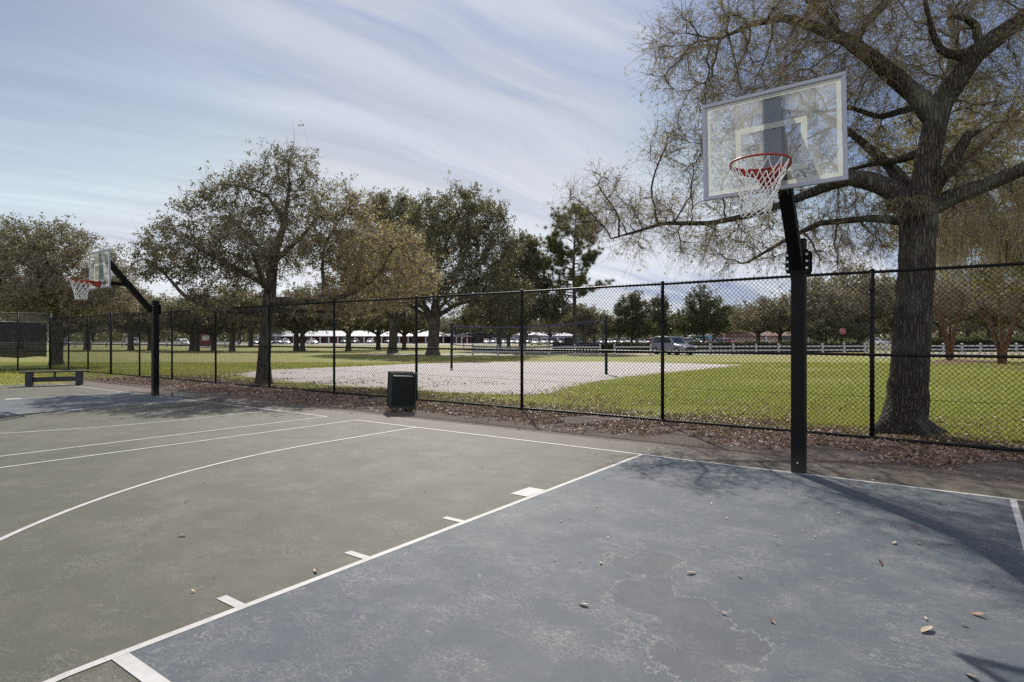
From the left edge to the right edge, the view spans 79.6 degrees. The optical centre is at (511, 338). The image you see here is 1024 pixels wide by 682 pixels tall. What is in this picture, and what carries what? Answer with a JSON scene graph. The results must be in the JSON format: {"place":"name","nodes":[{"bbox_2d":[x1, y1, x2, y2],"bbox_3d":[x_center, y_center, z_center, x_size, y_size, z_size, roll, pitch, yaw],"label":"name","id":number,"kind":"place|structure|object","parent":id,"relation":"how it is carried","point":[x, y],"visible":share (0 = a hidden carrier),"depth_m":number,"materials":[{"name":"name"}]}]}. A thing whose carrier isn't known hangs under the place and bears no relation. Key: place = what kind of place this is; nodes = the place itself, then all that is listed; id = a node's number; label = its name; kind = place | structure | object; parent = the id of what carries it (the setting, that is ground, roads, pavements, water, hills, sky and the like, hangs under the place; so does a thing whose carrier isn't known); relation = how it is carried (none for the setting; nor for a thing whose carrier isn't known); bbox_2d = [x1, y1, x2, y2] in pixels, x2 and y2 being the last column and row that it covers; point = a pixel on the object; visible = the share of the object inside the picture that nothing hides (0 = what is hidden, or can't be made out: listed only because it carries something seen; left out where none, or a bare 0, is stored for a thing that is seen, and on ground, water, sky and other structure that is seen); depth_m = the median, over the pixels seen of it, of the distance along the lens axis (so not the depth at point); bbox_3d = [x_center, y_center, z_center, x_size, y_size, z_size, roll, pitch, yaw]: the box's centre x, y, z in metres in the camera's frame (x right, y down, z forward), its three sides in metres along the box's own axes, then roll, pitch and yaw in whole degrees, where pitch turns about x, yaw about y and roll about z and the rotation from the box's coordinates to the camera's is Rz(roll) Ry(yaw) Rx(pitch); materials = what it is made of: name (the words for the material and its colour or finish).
{"place":"outdoors","nodes":[
{"label":"outdoors","id":0,"kind":"place"},
{"bbox_2d":[47,346,471,346],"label":"path","id":1,"kind":"structure","parent":0,"point":[329,346],"depth_m":117.91,"materials":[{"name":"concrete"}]},
{"bbox_2d":[47,343,890,344],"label":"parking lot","id":2,"kind":"structure","parent":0,"point":[374,344],"depth_m":157.96,"materials":[{"name":"grey asphalt"}]},
{"bbox_2d":[48,321,83,337],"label":"tree","id":3,"kind":"object","parent":2,"relation":"on","point":[72,330],"visible":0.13,"depth_m":216.06,"materials":[{"name":"green plant"}]},
{"bbox_2d":[74,322,114,342],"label":"tree","id":4,"kind":"object","parent":2,"relation":"on","point":[91,332],"visible":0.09,"depth_m":225.64,"materials":[{"name":"green plant"}]},
{"bbox_2d":[113,326,145,337],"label":"tree","id":5,"kind":"object","parent":2,"relation":"on","point":[127,332],"visible":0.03,"depth_m":220.83,"materials":[{"name":"green plant"}]},
{"bbox_2d":[223,325,258,343],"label":"tree","id":6,"kind":"object","parent":2,"relation":"on","point":[243,333],"visible":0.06,"depth_m":184.87,"materials":[{"name":"green plant"}]},
{"bbox_2d":[255,328,285,334],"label":"tree","id":7,"kind":"object","parent":2,"relation":"on","point":[275,331],"visible":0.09,"depth_m":204.17,"materials":[{"name":"green plant"}]},
{"bbox_2d":[254,331,449,342],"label":"retail plaza","id":8,"kind":"structure","parent":2,"relation":"on","point":[422,336],"depth_m":205.00,"materials":[{"name":"white paint"}]},
{"bbox_2d":[399,314,427,343],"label":"tree","id":9,"kind":"object","parent":2,"relation":"on","point":[423,330],"visible":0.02,"depth_m":187.61,"materials":[{"name":"green plant"}]},
{"bbox_2d":[440,315,470,333],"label":"tree","id":10,"kind":"object","parent":2,"relation":"on","point":[449,323],"visible":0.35,"depth_m":202.46,"materials":[{"name":"green plant"}]},
{"bbox_2d":[446,333,473,342],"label":"retail plaza","id":11,"kind":"structure","parent":2,"relation":"on","point":[461,339],"depth_m":202.92,"materials":[{"name":"red paint"}]},
{"bbox_2d":[462,323,496,342],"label":"tree","id":12,"kind":"object","parent":2,"relation":"on","point":[472,332],"visible":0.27,"depth_m":202.26,"materials":[{"name":"green plant"}]},
{"bbox_2d":[458,331,518,342],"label":"plaza entrance","id":13,"kind":"object","parent":2,"relation":"on","point":[490,336],"visible":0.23,"depth_m":209.89,"materials":[{"name":"red paint"}]},
{"bbox_2d":[512,331,572,340],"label":"retail plaza","id":14,"kind":"structure","parent":2,"relation":"on","point":[554,336],"depth_m":201.12,"materials":[{"name":"white paint"}]},
{"bbox_2d":[528,316,569,340],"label":"tree","id":15,"kind":"object","parent":2,"relation":"on","point":[550,328],"visible":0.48,"depth_m":183.23,"materials":[{"name":"green plant"}]},
{"bbox_2d":[555,297,615,342],"bbox_3d":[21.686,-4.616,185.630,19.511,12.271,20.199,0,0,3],"label":"tree","id":16,"kind":"object","parent":2,"relation":"on","point":[585,338],"visible":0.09,"depth_m":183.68,"materials":[{"name":"green plant"}]},
{"bbox_2d":[708,303,742,332],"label":"tree","id":17,"kind":"object","parent":2,"relation":"on","point":[729,315],"visible":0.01,"depth_m":183.58,"materials":[{"name":"green plant"}]},
{"bbox_2d":[707,332,808,341],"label":"retail plaza","id":18,"kind":"structure","parent":2,"relation":"on","point":[734,335],"depth_m":182.00,"materials":[{"name":"paint"}]},
{"bbox_2d":[876,320,891,334],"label":"tree","id":19,"kind":"object","parent":2,"relation":"on","point":[880,330],"visible":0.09,"depth_m":226.21,"materials":[{"name":"green plant"}]},
{"bbox_2d":[932,319,958,331],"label":"tree","id":20,"kind":"object","parent":2,"relation":"on","point":[934,328],"visible":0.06,"depth_m":184.08,"materials":[{"name":"green plant"}]},
{"bbox_2d":[947,320,998,337],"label":"tree","id":21,"kind":"object","parent":2,"relation":"on","point":[968,332],"visible":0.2,"depth_m":216.24,"materials":[{"name":"green plant"}]},
{"bbox_2d":[237,362,739,394],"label":"sand","id":22,"kind":"structure","parent":0,"point":[567,370],"depth_m":26.70,"materials":[{"name":"white sand"}]},
{"bbox_2d":[450,316,607,373],"bbox_3d":[0.456,0.315,28.741,9.058,2.570,0.204,0,0,37],"label":"volleyball net","id":23,"kind":"object","parent":22,"relation":"on","point":[452,337],"visible":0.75,"depth_m":28.25,"materials":[{"name":"black fabric"}]},
{"bbox_2d":[0,339,1023,447],"bbox_3d":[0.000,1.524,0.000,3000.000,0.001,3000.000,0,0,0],"label":"ground","id":24,"kind":"structure","parent":0,"point":[686,358],"depth_m":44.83,"materials":[{"name":"green plant"}]},
{"bbox_2d":[0,276,47,325],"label":"park oak","id":25,"kind":"object","parent":24,"relation":"on","point":[10,319],"visible":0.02,"depth_m":93.15,"materials":[{"name":"green plant"}]},
{"bbox_2d":[0,311,51,370],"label":"screened fence","id":26,"kind":"object","parent":24,"relation":"on","point":[19,339],"visible":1,"depth_m":28.90,"materials":[{"name":"black plastic"}]},
{"bbox_2d":[0,212,150,365],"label":"oak tree","id":27,"kind":"object","parent":24,"relation":"on","point":[46,279],"visible":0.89,"depth_m":33.95,"materials":[{"name":"green plant"}]},
{"bbox_2d":[34,275,124,349],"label":"park oak","id":28,"kind":"object","parent":24,"relation":"on","point":[90,323],"depth_m":81.65,"materials":[{"name":"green plant"}]},
{"bbox_2d":[83,284,167,349],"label":"park oak","id":29,"kind":"object","parent":24,"relation":"on","point":[142,309],"visible":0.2,"depth_m":78.44,"materials":[{"name":"green plant"}]},
{"bbox_2d":[47,340,239,346],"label":"white rail fence","id":30,"kind":"object","parent":24,"relation":"on","point":[147,341],"visible":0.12,"depth_m":108.11,"materials":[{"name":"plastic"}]},
{"bbox_2d":[114,288,175,349],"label":"park oak","id":31,"kind":"object","parent":24,"relation":"on","point":[164,296],"visible":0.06,"depth_m":83.68,"materials":[{"name":"green plant"}]},
{"bbox_2d":[145,293,221,350],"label":"park oak","id":32,"kind":"object","parent":24,"relation":"on","point":[189,334],"visible":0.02,"depth_m":77.10,"materials":[{"name":"green plant"}]},
{"bbox_2d":[150,290,226,350],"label":"park oak","id":33,"kind":"object","parent":24,"relation":"on","point":[196,322],"visible":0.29,"depth_m":72.10,"materials":[{"name":"green plant"}]},
{"bbox_2d":[199,334,210,346],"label":"sign wall","id":34,"kind":"structure","parent":24,"relation":"on","point":[206,342],"depth_m":99.83,"materials":[{"name":"red paint"}]},
{"bbox_2d":[184,320,243,349],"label":"park oak","id":35,"kind":"object","parent":24,"relation":"on","point":[213,341],"visible":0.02,"depth_m":78.77,"materials":[{"name":"green plant"}]},
{"bbox_2d":[179,282,262,351],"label":"park oak","id":36,"kind":"object","parent":24,"relation":"on","point":[219,295],"visible":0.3,"depth_m":71.56,"materials":[{"name":"green plant"}]},
{"bbox_2d":[240,284,273,345],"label":"park oak","id":37,"kind":"object","parent":24,"relation":"on","point":[252,328],"depth_m":111.62,"materials":[{"name":"green plant"}]},
{"bbox_2d":[106,120,458,384],"bbox_3d":[-7.187,-2.724,20.149,10.856,8.593,6.242,0,0,0],"label":"oak tree","id":38,"kind":"object","parent":24,"relation":"on","point":[267,257],"visible":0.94,"depth_m":19.51,"materials":[{"name":"green plant"}]},
{"bbox_2d":[256,284,339,350],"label":"park oak","id":39,"kind":"object","parent":24,"relation":"on","point":[311,319],"visible":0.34,"depth_m":72.34,"materials":[{"name":"green plant"}]},
{"bbox_2d":[274,285,336,350],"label":"park oak","id":40,"kind":"object","parent":24,"relation":"on","point":[297,334],"visible":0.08,"depth_m":76.61,"materials":[{"name":"green plant"}]},
{"bbox_2d":[310,289,386,350],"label":"park oak","id":41,"kind":"object","parent":24,"relation":"on","point":[356,328],"visible":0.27,"depth_m":74.26,"materials":[{"name":"green plant"}]},
{"bbox_2d":[361,302,407,349],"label":"park oak","id":42,"kind":"object","parent":24,"relation":"on","point":[377,335],"visible":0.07,"depth_m":85.60,"materials":[{"name":"green plant"}]},
{"bbox_2d":[335,186,450,352],"bbox_3d":[-13.000,-7.545,65.995,12.830,18.198,9.719,0,0,0],"label":"oak tree","id":43,"kind":"object","parent":24,"relation":"on","point":[390,210],"visible":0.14,"depth_m":64.46,"materials":[{"name":"green plant"}]},
{"bbox_2d":[375,304,427,349],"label":"park oak","id":44,"kind":"object","parent":24,"relation":"on","point":[409,325],"visible":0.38,"depth_m":83.48,"materials":[{"name":"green plant"}]},
{"bbox_2d":[364,170,545,354],"bbox_3d":[-5.643,-6.604,57.066,16.035,16.317,12.842,0,0,-27],"label":"oak tree","id":45,"kind":"object","parent":24,"relation":"on","point":[466,232],"visible":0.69,"depth_m":55.23,"materials":[{"name":"green plant"}]},
{"bbox_2d":[461,289,535,348],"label":"park oak","id":46,"kind":"object","parent":24,"relation":"on","point":[499,333],"visible":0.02,"depth_m":85.70,"materials":[{"name":"green plant"}]},
{"bbox_2d":[482,324,535,345],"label":"park oak","id":47,"kind":"object","parent":24,"relation":"on","point":[508,337],"visible":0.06,"depth_m":95.60,"materials":[{"name":"green plant"}]},
{"bbox_2d":[0,383,1023,681],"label":"court","id":48,"kind":"object","parent":24,"relation":"on","point":[102,577],"visible":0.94,"depth_m":5.87,"materials":[{"name":"green paint"}]},
{"bbox_2d":[18,370,88,385],"bbox_3d":[-14.666,1.267,19.711,1.805,0.466,0.300,0,0,-27],"label":"park bench","id":49,"kind":"object","parent":48,"relation":"on","point":[77,378],"visible":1,"depth_m":19.66,"materials":[{"name":"black plastic"}]},
{"bbox_2d":[0,392,183,414],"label":"key paint","id":50,"kind":"object","parent":48,"relation":"on","point":[25,405],"visible":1,"depth_m":14.63,"materials":[{"name":"blue paint"}]},
{"bbox_2d":[69,249,161,395],"bbox_3d":[-10.005,-0.327,15.423,1.160,3.653,1.971,0,0,16],"label":"basketball hoop","id":51,"kind":"object","parent":48,"relation":"on","point":[153,309],"visible":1,"depth_m":15.59,"materials":[{"name":"black paint"}]},
{"bbox_2d":[0,384,327,456],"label":"court markings","id":52,"kind":"object","parent":48,"relation":"on","point":[142,423],"visible":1,"depth_m":11.65,"materials":[{"name":"paint"}]},
{"bbox_2d":[149,392,198,396],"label":"puddle","id":53,"kind":"object","parent":48,"relation":"on","point":[180,394],"visible":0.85,"depth_m":16.46,"materials":[{"name":"grey liquid"}]},
{"bbox_2d":[0,420,1023,681],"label":"court markings","id":54,"kind":"object","parent":48,"relation":"on","point":[140,670],"visible":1,"depth_m":4.34,"materials":[{"name":"paint"}]},
{"bbox_2d":[113,455,1023,681],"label":"key paint","id":55,"kind":"object","parent":48,"relation":"on","point":[501,595],"visible":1,"depth_m":3.56,"materials":[{"name":"blue paint"}]},
{"bbox_2d":[921,625,931,632],"bbox_3d":[2.120,1.484,3.144,0.097,0.010,0.041,-9,-4,-29],"label":"fallen leaf","id":56,"kind":"object","parent":55,"relation":"on","point":[925,628],"visible":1,"depth_m":3.15,"materials":[{"name":"beige plant"}]},
{"bbox_2d":[971,612,984,614],"bbox_3d":[2.516,1.486,3.321,0.032,0.007,0.075,-26,-3,-36],"label":"fallen leaf","id":57,"kind":"object","parent":55,"relation":"on","point":[978,613],"visible":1,"depth_m":3.32,"materials":[{"name":"beige plant"}]},
{"bbox_2d":[702,71,847,473],"bbox_3d":[2.490,-0.377,6.053,1.184,3.755,2.302,0,0,17],"label":"basketball hoop","id":58,"kind":"object","parent":48,"relation":"on","point":[773,175],"visible":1,"depth_m":5.70,"materials":[{"name":"black paint"}]},
{"bbox_2d":[450,228,574,348],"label":"oak tree","id":59,"kind":"object","parent":24,"relation":"on","point":[530,261],"visible":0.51,"depth_m":70.09,"materials":[{"name":"green plant"}]},
{"bbox_2d":[47,327,1023,342],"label":"woods","id":60,"kind":"object","parent":24,"relation":"on","point":[1019,334],"visible":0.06,"depth_m":243.02,"materials":[{"name":"green plant"}]},
{"bbox_2d":[472,344,600,355],"bbox_3d":[2.105,0.985,53.000,11.173,1.070,0.190,0,0,0],"label":"white rail fence","id":61,"kind":"object","parent":24,"relation":"on","point":[574,347],"visible":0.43,"depth_m":52.98,"materials":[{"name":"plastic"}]},
{"bbox_2d":[60,374,1023,485],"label":"dirt strip","id":62,"kind":"object","parent":24,"relation":"on","point":[993,471],"visible":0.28,"depth_m":9.03,"materials":[{"name":"brown soil"}]},
{"bbox_2d":[386,371,416,410],"bbox_3d":[-2.311,1.114,12.859,0.526,0.833,0.526,3,0,-20],"label":"trash can","id":63,"kind":"object","parent":62,"relation":"on","point":[401,389],"visible":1,"depth_m":12.64,"materials":[{"name":"green metal"}]},
{"bbox_2d":[1,368,1023,480],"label":"leaf litter","id":64,"kind":"object","parent":62,"relation":"on","point":[923,453],"visible":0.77,"depth_m":10.97,"materials":[{"name":"brown plant"}]},
{"bbox_2d":[49,261,1023,451],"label":"chain link fence","id":65,"kind":"object","parent":62,"relation":"on","point":[871,354],"visible":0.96,"depth_m":11.46,"materials":[{"name":"black metal"}]},
{"bbox_2d":[539,338,548,344],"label":"parked car","id":66,"kind":"object","parent":24,"relation":"on","point":[542,341],"visible":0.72,"depth_m":144.25,"materials":[{"name":"white paint"}]},
{"bbox_2d":[564,337,582,342],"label":"parked car","id":67,"kind":"object","parent":24,"relation":"on","point":[570,339],"visible":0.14,"depth_m":90.31,"materials":[{"name":"black paint"}]},
{"bbox_2d":[537,201,615,343],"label":"pine tree","id":68,"kind":"object","parent":24,"relation":"on","point":[554,246],"visible":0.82,"depth_m":69.08,"materials":[{"name":"green plant"}]},
{"bbox_2d":[552,342,650,352],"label":"hedge","id":69,"kind":"object","parent":24,"relation":"on","point":[609,347],"visible":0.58,"depth_m":65.31,"materials":[{"name":"green plant"}]},
{"bbox_2d":[591,290,658,341],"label":"magnolia tree","id":70,"kind":"object","parent":24,"relation":"on","point":[632,316],"visible":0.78,"depth_m":82.96,"materials":[{"name":"green plant"}]},
{"bbox_2d":[613,344,651,355],"bbox_3d":[10.744,0.985,54.750,3.576,1.070,0.216,0,0,-9],"label":"white rail fence","id":71,"kind":"object","parent":24,"relation":"on","point":[614,347],"visible":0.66,"depth_m":54.75,"materials":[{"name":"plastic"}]},
{"bbox_2d":[646,293,679,335],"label":"magnolia tree","id":72,"kind":"object","parent":24,"relation":"on","point":[655,315],"visible":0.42,"depth_m":87.24,"materials":[{"name":"green plant"}]},
{"bbox_2d":[664,283,735,342],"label":"magnolia tree","id":73,"kind":"object","parent":24,"relation":"on","point":[704,318],"visible":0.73,"depth_m":77.14,"materials":[{"name":"green plant"}]},
{"bbox_2d":[726,292,790,340],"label":"park oak","id":74,"kind":"object","parent":24,"relation":"on","point":[753,311],"visible":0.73,"depth_m":93.37,"materials":[{"name":"green plant"}]},
{"bbox_2d":[747,295,790,341],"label":"park oak","id":75,"kind":"object","parent":24,"relation":"on","point":[779,331],"visible":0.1,"depth_m":97.51,"materials":[{"name":"green plant"}]},
{"bbox_2d":[690,341,867,351],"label":"hedge","id":76,"kind":"object","parent":24,"relation":"on","point":[725,343],"visible":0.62,"depth_m":68.23,"materials":[{"name":"green plant"}]},
{"bbox_2d":[536,0,1023,437],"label":"oak tree","id":77,"kind":"object","parent":24,"relation":"on","point":[931,112],"visible":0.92,"depth_m":10.31,"materials":[{"name":"brown plant"}]},
{"bbox_2d":[866,196,914,223],"bbox_3d":[5.919,-2.007,9.657,0.414,0.434,0.759,0,0,-36],"label":"hanging moss","id":78,"kind":"object","parent":77,"relation":"hanging from","point":[893,204],"visible":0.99,"depth_m":9.60,"materials":[{"name":"plant"}]},
{"bbox_2d":[890,195,934,224],"bbox_3d":[6.203,-2.001,9.520,0.646,0.444,0.453,0,0,36],"label":"hanging moss","id":79,"kind":"object","parent":77,"relation":"hanging from","point":[922,205],"visible":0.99,"depth_m":9.47,"materials":[{"name":"plant"}]},
{"bbox_2d":[934,158,975,184],"bbox_3d":[6.782,-2.569,9.435,0.517,0.360,0.478,0,0,0],"label":"hanging moss","id":80,"kind":"object","parent":77,"relation":"hanging from","point":[953,167],"visible":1,"depth_m":9.40,"materials":[{"name":"plant"}]},
{"bbox_2d":[769,269,869,340],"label":"park oak","id":81,"kind":"object","parent":24,"relation":"on","point":[825,305],"visible":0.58,"depth_m":87.47,"materials":[{"name":"green plant"}]},
{"bbox_2d":[807,311,882,342],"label":"olive bush","id":82,"kind":"object","parent":24,"relation":"on","point":[838,324],"visible":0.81,"depth_m":82.75,"materials":[{"name":"green plant"}]},
{"bbox_2d":[807,255,895,341],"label":"park oak","id":83,"kind":"object","parent":24,"relation":"on","point":[882,283],"visible":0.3,"depth_m":92.07,"materials":[{"name":"green plant"}]},
{"bbox_2d":[840,314,869,340],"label":"park oak","id":84,"kind":"object","parent":24,"relation":"on","point":[856,320],"visible":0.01,"depth_m":97.43,"materials":[{"name":"green plant"}]},
{"bbox_2d":[868,338,888,344],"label":"parked car","id":85,"kind":"object","parent":24,"relation":"on","point":[877,340],"visible":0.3,"depth_m":140.38,"materials":[{"name":"white paint"}]},
{"bbox_2d":[875,277,948,344],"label":"park oak","id":86,"kind":"object","parent":24,"relation":"on","point":[883,322],"visible":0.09,"depth_m":103.45,"materials":[{"name":"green plant"}]},
{"bbox_2d":[850,66,1023,307],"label":"oak tree","id":87,"kind":"object","parent":24,"relation":"on","point":[1015,162],"visible":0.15,"depth_m":17.33,"materials":[{"name":"green plant"}]},
{"bbox_2d":[936,212,974,291],"bbox_3d":[10.920,-2.192,15.407,1.194,2.088,1.278,0,0,0],"label":"hanging moss","id":88,"kind":"object","parent":87,"relation":"hanging from","point":[952,260],"visible":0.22,"depth_m":15.27,"materials":[{"name":"green plant"}]},
{"bbox_2d":[944,197,1008,289],"bbox_3d":[12.039,-2.518,16.153,1.684,2.486,1.249,0,0,0],"label":"hanging moss","id":89,"kind":"object","parent":87,"relation":"hanging from","point":[977,217],"visible":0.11,"depth_m":15.94,"materials":[{"name":"green plant"}]},
{"bbox_2d":[971,203,1023,270],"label":"hanging moss","id":90,"kind":"object","parent":87,"relation":"hanging from","point":[1014,247],"visible":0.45,"depth_m":15.22,"materials":[{"name":"green plant"}]},
{"bbox_2d":[982,215,1023,289],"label":"hanging moss","id":91,"kind":"object","parent":87,"relation":"hanging from","point":[1007,257],"visible":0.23,"depth_m":15.56,"materials":[{"name":"green plant"}]},
{"bbox_2d":[933,277,996,337],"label":"park oak","id":92,"kind":"object","parent":24,"relation":"on","point":[968,316],"visible":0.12,"depth_m":96.89,"materials":[{"name":"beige plant"}]},
{"bbox_2d":[930,359,1023,370],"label":"mulch bed","id":93,"kind":"object","parent":24,"relation":"on","point":[959,360],"visible":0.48,"depth_m":40.64,"materials":[{"name":"brown wood"}]},
{"bbox_2d":[933,270,986,359],"bbox_3d":[30.383,-2.032,42.879,4.430,7.277,4.435,0,0,0],"label":"crape myrtle","id":94,"kind":"object","parent":93,"relation":"on","point":[950,338],"visible":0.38,"depth_m":42.59,"materials":[{"name":"orange plant"}]},
{"bbox_2d":[963,256,1023,364],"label":"crape myrtle","id":95,"kind":"object","parent":93,"relation":"on","point":[1012,329],"visible":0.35,"depth_m":35.81,"materials":[{"name":"orange plant"}]},
{"bbox_2d":[931,337,1023,351],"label":"hedge","id":96,"kind":"object","parent":24,"relation":"on","point":[1019,340],"visible":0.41,"depth_m":71.91,"materials":[{"name":"green plant"}]},
{"bbox_2d":[955,278,1021,338],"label":"park oak","id":97,"kind":"object","parent":24,"relation":"on","point":[984,324],"visible":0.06,"depth_m":109.69,"materials":[{"name":"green plant"}]},
{"bbox_2d":[981,286,1023,330],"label":"park oak","id":98,"kind":"object","parent":24,"relation":"on","point":[1005,318],"visible":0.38,"depth_m":95.02,"materials":[{"name":"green plant"}]},
{"bbox_2d":[0,0,1023,338],"label":"sky","id":99,"kind":"structure","parent":0,"point":[108,108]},
{"bbox_2d":[365,352,1023,354],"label":"road","id":100,"kind":"structure","parent":0,"point":[667,354],"depth_m":58.54,"materials":[{"name":"grey asphalt"}]},
{"bbox_2d":[651,336,696,354],"bbox_3d":[15.344,0.637,58.493,2.240,1.746,4.685,0,0,-28],"label":"parked car","id":101,"kind":"object","parent":100,"relation":"on","point":[688,347],"visible":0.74,"depth_m":57.84,"materials":[{"name":"silver paint"}]},
{"bbox_2d":[686,343,1023,354],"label":"white rail fence","id":102,"kind":"object","parent":100,"relation":"on","point":[1016,348],"visible":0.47,"depth_m":59.85,"materials":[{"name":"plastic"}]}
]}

